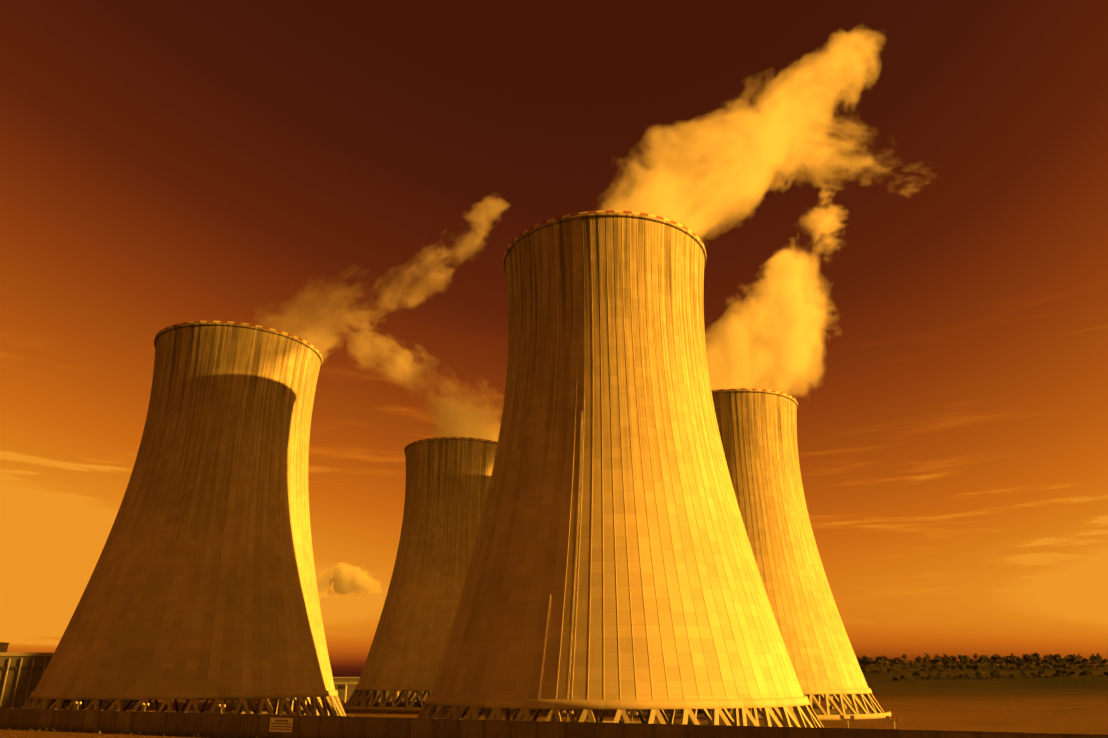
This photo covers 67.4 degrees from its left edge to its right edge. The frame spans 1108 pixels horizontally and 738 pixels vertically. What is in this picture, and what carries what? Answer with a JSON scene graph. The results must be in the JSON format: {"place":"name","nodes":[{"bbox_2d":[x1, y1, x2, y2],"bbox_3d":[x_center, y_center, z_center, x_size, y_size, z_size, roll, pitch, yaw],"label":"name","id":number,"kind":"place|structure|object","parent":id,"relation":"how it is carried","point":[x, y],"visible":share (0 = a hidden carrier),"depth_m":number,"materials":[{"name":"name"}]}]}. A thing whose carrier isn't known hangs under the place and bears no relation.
{"place":"outdoors","nodes":[
{"label":"outdoors","id":0,"kind":"place"},
{"bbox_2d":[0,642,134,707],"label":"building","id":1,"kind":"structure","parent":0,"point":[21,674],"depth_m":394.15,"materials":[{"name":"grey concrete"}]},
{"bbox_2d":[286,677,430,701],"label":"building","id":2,"kind":"structure","parent":0,"point":[344,687],"depth_m":505.66,"materials":[{"name":"grey concrete"}]},
{"bbox_2d":[0,664,1107,737],"bbox_3d":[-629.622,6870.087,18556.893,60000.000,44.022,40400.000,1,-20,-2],"label":"field ground","id":3,"kind":"structure","parent":0,"point":[1076,703],"depth_m":423.37,"materials":[{"name":"brown soil"}]},
{"bbox_2d":[21,321,353,716],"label":"cooling tower","id":4,"kind":"structure","parent":3,"relation":"on","point":[202,583],"depth_m":255.31,"materials":[{"name":"concrete"}]},
{"bbox_2d":[4,725,390,737],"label":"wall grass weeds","id":5,"kind":"object","parent":3,"relation":"on","point":[133,732],"depth_m":101.17,"materials":[{"name":"plant"}]},
{"bbox_2d":[342,437,536,711],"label":"cooling tower","id":6,"kind":"structure","parent":3,"relation":"on","point":[448,479],"depth_m":392.33,"materials":[{"name":"concrete"}]},
{"bbox_2d":[0,708,1107,737],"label":"perimeter wall","id":7,"kind":"structure","parent":3,"relation":"on","point":[255,725],"depth_m":87.45,"materials":[{"name":"concrete"}]},
{"bbox_2d":[268,717,293,732],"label":"warning sign","id":8,"kind":"object","parent":7,"relation":"attached to","point":[281,724],"visible":1,"depth_m":94.26,"materials":[{"name":"metal"}]},
{"bbox_2d":[74,701,900,728],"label":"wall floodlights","id":9,"kind":"object","parent":7,"relation":"attached to","point":[852,717],"depth_m":78.82,"materials":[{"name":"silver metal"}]},
{"bbox_2d":[417,210,823,727],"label":"cooling tower","id":10,"kind":"structure","parent":3,"relation":"on","point":[613,565],"depth_m":185.92,"materials":[{"name":"concrete"}]},
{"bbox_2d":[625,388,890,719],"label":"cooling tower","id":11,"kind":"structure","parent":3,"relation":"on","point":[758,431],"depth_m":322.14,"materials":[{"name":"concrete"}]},
{"bbox_2d":[875,656,882,662],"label":"tree","id":12,"kind":"object","parent":3,"relation":"on","point":[879,658],"visible":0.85,"depth_m":1392.80,"materials":[{"name":"green plant"}]},
{"bbox_2d":[878,660,883,671],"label":"tree","id":13,"kind":"object","parent":3,"relation":"on","point":[880,663],"visible":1,"depth_m":1158.11,"materials":[{"name":"green plant"}]},
{"bbox_2d":[882,655,887,666],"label":"tree","id":14,"kind":"object","parent":3,"relation":"on","point":[885,659],"visible":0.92,"depth_m":1408.02,"materials":[{"name":"green plant"}]},
{"bbox_2d":[889,658,896,666],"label":"tree","id":15,"kind":"object","parent":3,"relation":"on","point":[892,662],"visible":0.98,"depth_m":1181.85,"materials":[{"name":"green plant"}]},
{"bbox_2d":[912,670,920,680],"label":"tree","id":16,"kind":"object","parent":3,"relation":"on","point":[917,673],"visible":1,"depth_m":949.85,"materials":[{"name":"green plant"}]},
{"bbox_2d":[943,660,951,671],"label":"tree","id":17,"kind":"object","parent":3,"relation":"on","point":[946,663],"visible":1,"depth_m":1183.04,"materials":[{"name":"green plant"}]},
{"bbox_2d":[956,663,963,671],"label":"tree","id":18,"kind":"object","parent":3,"relation":"on","point":[959,665],"visible":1,"depth_m":1180.69,"materials":[{"name":"green plant"}]},
{"bbox_2d":[975,670,981,678],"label":"tree","id":19,"kind":"object","parent":3,"relation":"on","point":[977,673],"visible":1,"depth_m":977.42,"materials":[{"name":"green plant"}]},
{"bbox_2d":[977,657,985,664],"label":"tree","id":20,"kind":"object","parent":3,"relation":"on","point":[981,659],"visible":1,"depth_m":1442.58,"materials":[{"name":"green plant"}]},
{"bbox_2d":[992,653,1001,664],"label":"tree","id":21,"kind":"object","parent":3,"relation":"on","point":[997,658],"visible":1,"depth_m":1447.79,"materials":[{"name":"green plant"}]},
{"bbox_2d":[1031,652,1041,660],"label":"tree","id":22,"kind":"object","parent":3,"relation":"on","point":[1038,656],"visible":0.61,"depth_m":2097.85,"materials":[{"name":"green plant"}]},
{"bbox_2d":[1068,656,1077,668],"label":"tree","id":23,"kind":"object","parent":3,"relation":"on","point":[1072,660],"visible":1,"depth_m":1262.44,"materials":[{"name":"green plant"}]},
{"bbox_2d":[0,0,1107,676],"label":"sky","id":24,"kind":"structure","parent":0,"point":[898,209],"materials":[{"name":"orange"}]}
]}

